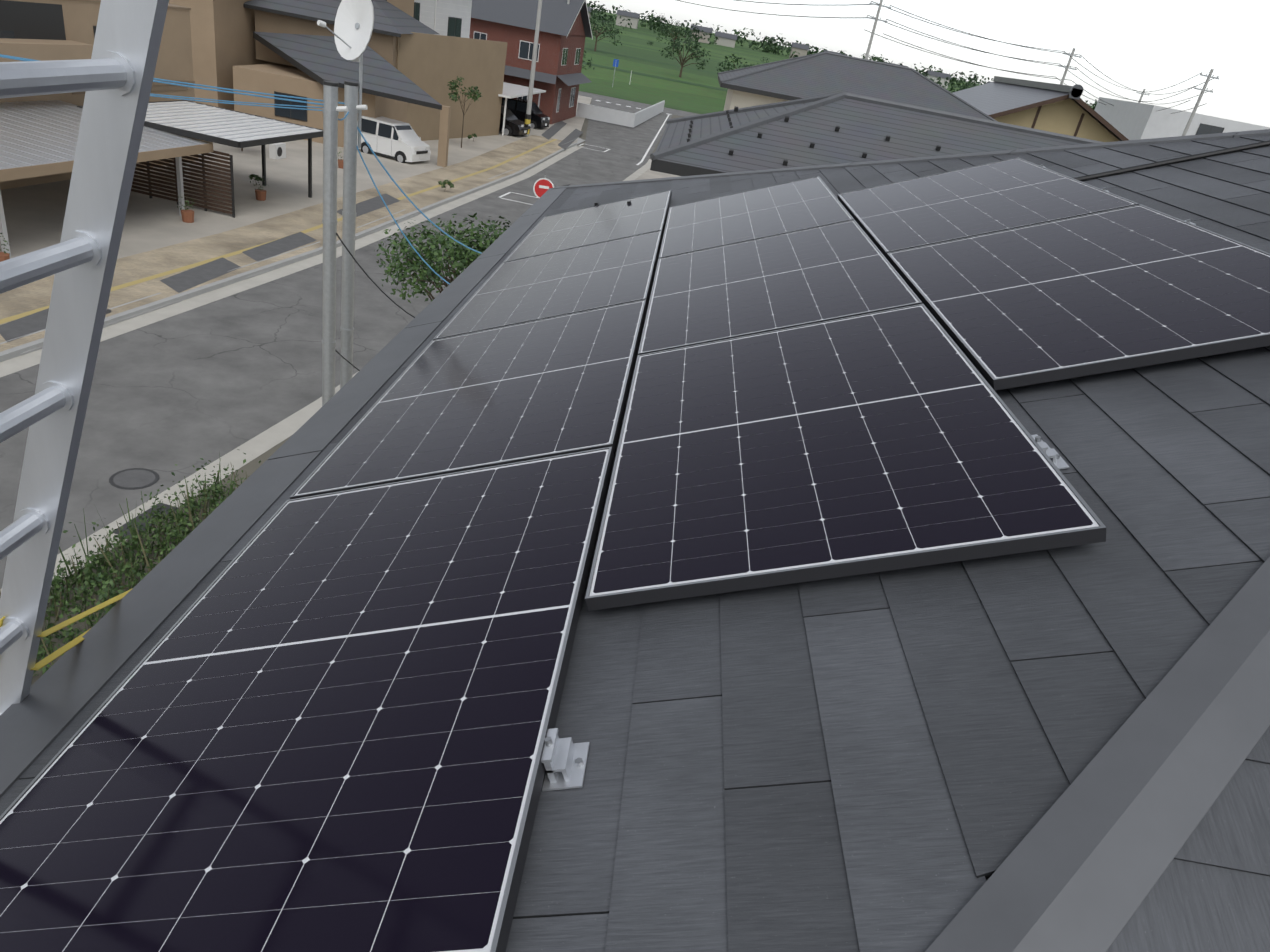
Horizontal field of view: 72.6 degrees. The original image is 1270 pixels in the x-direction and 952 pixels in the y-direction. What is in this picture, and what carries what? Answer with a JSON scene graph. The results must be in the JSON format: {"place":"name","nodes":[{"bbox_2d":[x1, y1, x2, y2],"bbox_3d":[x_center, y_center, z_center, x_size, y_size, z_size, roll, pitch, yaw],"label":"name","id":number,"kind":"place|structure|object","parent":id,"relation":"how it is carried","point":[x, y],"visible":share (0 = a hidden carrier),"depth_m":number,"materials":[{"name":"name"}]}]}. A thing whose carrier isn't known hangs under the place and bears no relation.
{"place":"outdoors","nodes":[
{"label":"outdoors","id":0,"kind":"place"},
{"bbox_2d":[0,0,197,189],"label":"house","id":1,"kind":"structure","parent":0,"point":[44,30],"depth_m":27.33,"materials":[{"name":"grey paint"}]},
{"bbox_2d":[31,436,290,685],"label":"plot ground","id":2,"kind":"structure","parent":0,"point":[251,467],"depth_m":11.92,"materials":[{"name":"soil"}]},
{"bbox_2d":[0,0,168,714],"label":"ladder","id":3,"kind":"object","parent":2,"relation":"on","point":[113,77],"visible":0.92,"depth_m":1.70,"materials":[{"name":"metal"}]},
{"bbox_2d":[0,588,132,669],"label":"lashing straps","id":4,"kind":"object","parent":3,"relation":"attached to","point":[57,653],"visible":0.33,"depth_m":2.36,"materials":[{"name":"yellow fabric"}]},
{"bbox_2d":[0,449,260,683],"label":"roadside weeds","id":5,"kind":"object","parent":2,"relation":"on","point":[127,569],"visible":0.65,"depth_m":11.74,"materials":[{"name":"green plant"}]},
{"bbox_2d":[374,213,510,302],"bbox_3d":[-2.986,-2.205,15.018,3.213,4.780,3.221,11,27,-1],"label":"bush","id":6,"kind":"object","parent":2,"relation":"on","point":[434,255],"visible":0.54,"depth_m":13.73,"materials":[{"name":"green plant"}]},
{"bbox_2d":[0,184,569,797],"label":"roof edge trim","id":7,"kind":"structure","parent":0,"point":[64,690],"depth_m":2.83,"materials":[{"name":"black metal"}]},
{"bbox_2d":[0,134,1269,951],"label":"roof shingles","id":8,"kind":"object","parent":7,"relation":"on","point":[891,761],"visible":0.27,"depth_m":1.62,"materials":[{"name":"black"}]},
{"bbox_2d":[0,158,1269,951],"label":"solar panels","id":9,"kind":"object","parent":8,"relation":"on","point":[324,716],"visible":1,"depth_m":2.33,"materials":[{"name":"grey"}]},
{"bbox_2d":[541,164,1195,790],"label":"mounting brackets","id":10,"kind":"object","parent":8,"relation":"on","point":[563,760],"visible":0.52,"depth_m":1.60,"materials":[{"name":"metal"}]},
{"bbox_2d":[551,129,1269,951],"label":"hip caps","id":11,"kind":"object","parent":8,"relation":"on","point":[1089,859],"visible":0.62,"depth_m":1.31,"materials":[{"name":"metal"}]},
{"bbox_2d":[594,140,1269,205],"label":"roof conduit","id":12,"kind":"object","parent":8,"relation":"on","point":[1177,160],"visible":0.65,"depth_m":4.76,"materials":[{"name":"black"}]},
{"bbox_2d":[3,91,696,579],"bbox_3d":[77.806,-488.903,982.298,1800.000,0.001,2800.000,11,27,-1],"label":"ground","id":13,"kind":"structure","parent":0,"point":[583,129],"depth_m":64.26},
{"bbox_2d":[953,76,1128,141],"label":"tile roof house","id":14,"kind":"structure","parent":13,"relation":"on","point":[1058,108],"depth_m":43.80,"materials":[{"name":"grey wood"}]},
{"bbox_2d":[1095,97,1269,139],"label":"white building","id":15,"kind":"structure","parent":13,"relation":"on","point":[1129,120],"depth_m":77.25,"materials":[{"name":"white paint"}]},
{"bbox_2d":[0,11,1093,590],"bbox_3d":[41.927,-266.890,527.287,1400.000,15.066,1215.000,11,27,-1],"label":"ground","id":16,"kind":"structure","parent":0,"point":[198,379],"depth_m":23.11,"materials":[{"name":"grey asphalt"}]},
{"bbox_2d":[0,100,212,255],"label":"carport","id":17,"kind":"object","parent":16,"relation":"on","point":[38,138],"visible":0.58,"depth_m":24.34,"materials":[{"name":"grey metal"}]},
{"bbox_2d":[0,143,343,261],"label":"street clutter","id":18,"kind":"object","parent":16,"relation":"on","point":[277,151],"visible":0.62,"depth_m":30.63,"materials":[{"name":"brown ceramic"}]},
{"bbox_2d":[131,150,234,217],"bbox_3d":[-15.309,-9.893,27.993,5.060,1.985,0.080,14,27,7],"label":"slat fence","id":19,"kind":"object","parent":16,"relation":"on","point":[203,182],"visible":0.54,"depth_m":27.93,"materials":[{"name":"brown wood"}]},
{"bbox_2d":[77,100,322,197],"bbox_3d":[-14.647,-11.054,29.951,5.720,2.451,5.220,14,27,7],"label":"carport","id":20,"kind":"object","parent":16,"relation":"on","point":[214,124],"visible":0.79,"depth_m":29.32,"materials":[{"name":"white metal"}]},
{"bbox_2d":[249,174,261,180],"bbox_3d":[-14.268,-11.185,32.569,0.510,0.408,0.276,-1,29,-22],"label":"potted plant","id":21,"kind":"object","parent":16,"relation":"on","point":[251,176],"visible":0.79,"depth_m":32.46,"materials":[{"name":"green plant"}]},
{"bbox_2d":[169,0,450,166],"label":"house","id":22,"kind":"structure","parent":16,"relation":"on","point":[284,47],"depth_m":42.01,"materials":[{"name":"paint"}]},
{"bbox_2d":[317,0,373,405],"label":"service poles","id":23,"kind":"object","parent":16,"relation":"on","point":[353,26],"visible":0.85,"depth_m":8.85,"materials":[{"name":"grey metal"}]},
{"bbox_2d":[0,54,481,370],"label":"service cables","id":24,"kind":"object","parent":23,"relation":"attached to","point":[345,108],"visible":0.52,"depth_m":8.49,"materials":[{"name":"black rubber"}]},
{"bbox_2d":[357,116,430,162],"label":"van","id":25,"kind":"object","parent":16,"relation":"on","point":[399,141],"visible":0.88,"depth_m":41.59,"materials":[{"name":"white metal"}]},
{"bbox_2d":[413,0,471,37],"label":"house","id":26,"kind":"structure","parent":16,"relation":"on","point":[448,17],"depth_m":53.32,"materials":[{"name":"white paint"}]},
{"bbox_2d":[438,179,453,191],"bbox_3d":[-8.093,-12.495,37.195,0.714,0.550,0.527,21,29,19],"label":"tuft","id":27,"kind":"object","parent":16,"relation":"on","point":[449,182],"visible":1,"depth_m":37.09,"materials":[{"name":"green plant"}]},
{"bbox_2d":[386,0,506,140],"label":"house","id":28,"kind":"structure","parent":16,"relation":"on","point":[432,65],"depth_m":49.18,"materials":[{"name":"brown paint"}]},
{"bbox_2d":[447,76,481,147],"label":"young tree","id":29,"kind":"object","parent":16,"relation":"on","point":[456,94],"visible":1,"depth_m":47.17,"materials":[{"name":"green plant"}]},
{"bbox_2d":[468,133,476,140],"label":"tuft","id":30,"kind":"object","parent":16,"relation":"on","point":[474,135],"visible":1,"depth_m":51.13,"materials":[{"name":"green plant"}]},
{"bbox_2d":[499,105,530,135],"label":"black minivan","id":31,"kind":"object","parent":16,"relation":"on","point":[514,125],"visible":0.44,"depth_m":56.04,"materials":[{"name":"black metal"}]},
{"bbox_2d":[498,82,545,135],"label":"carport","id":32,"kind":"object","parent":16,"relation":"on","point":[510,90],"visible":0.27,"depth_m":58.01,"materials":[{"name":"white metal"}]},
{"bbox_2d":[501,97,549,128],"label":"parked car","id":33,"kind":"object","parent":16,"relation":"on","point":[517,107],"visible":0.5,"depth_m":61.40,"materials":[{"name":"black metal"}]},
{"bbox_2d":[469,0,592,123],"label":"brick house","id":34,"kind":"structure","parent":16,"relation":"on","point":[565,31],"depth_m":63.89,"materials":[{"name":"red brick"}]},
{"bbox_2d":[533,59,631,197],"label":"road signs","id":35,"kind":"object","parent":16,"relation":"on","point":[541,186],"visible":0.67,"depth_m":29.95,"materials":[{"name":"red metal"}]},
{"bbox_2d":[588,9,621,50],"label":"tree","id":36,"kind":"object","parent":16,"relation":"on","point":[597,33],"visible":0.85,"depth_m":187.64,"materials":[{"name":"green plant"}]},
{"bbox_2d":[576,100,664,127],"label":"block wall","id":37,"kind":"structure","parent":16,"relation":"on","point":[608,115],"depth_m":73.57,"materials":[{"name":"white concrete"}]},
{"bbox_2d":[658,19,694,50],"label":"tree","id":38,"kind":"object","parent":16,"relation":"on","point":[670,33],"visible":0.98,"depth_m":266.26,"materials":[{"name":"green plant"}]},
{"bbox_2d":[661,32,710,76],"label":"tree","id":39,"kind":"object","parent":16,"relation":"on","point":[677,46],"visible":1,"depth_m":156.55,"materials":[{"name":"green plant"}]},
{"bbox_2d":[716,54,759,73],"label":"tree","id":40,"kind":"object","parent":16,"relation":"on","point":[729,64],"visible":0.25,"depth_m":134.38,"materials":[{"name":"green plant"}]},
{"bbox_2d":[582,1,1096,109],"bbox_3d":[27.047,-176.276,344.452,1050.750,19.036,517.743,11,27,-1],"label":"trees","id":41,"kind":"object","parent":16,"relation":"on","point":[625,19],"visible":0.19,"depth_m":483.83,"materials":[{"name":"green plant"}]},
{"bbox_2d":[718,52,997,121],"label":"house roof","id":42,"kind":"structure","parent":16,"relation":"on","point":[815,75],"depth_m":37.67,"materials":[{"name":"grey tile"}]},
{"bbox_2d":[524,0,1218,136],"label":"utility poles","id":43,"kind":"object","parent":16,"relation":"on","point":[531,87],"visible":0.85,"depth_m":62.62,"materials":[{"name":"concrete"}]},
{"bbox_2d":[677,0,1217,113],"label":"overhead wires","id":44,"kind":"object","parent":43,"relation":"attached to","point":[983,51],"visible":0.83,"depth_m":67.69,"materials":[{"name":"black"}]},
{"bbox_2d":[650,92,1102,175],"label":"neighbouring roof","id":45,"kind":"structure","parent":16,"relation":"on","point":[840,128],"depth_m":15.26,"materials":[{"name":"grey tile"}]},
{"bbox_2d":[586,0,1269,126],"label":"sky","id":46,"kind":"structure","parent":0,"point":[1150,45],"materials":[{"name":"white"}]}
]}

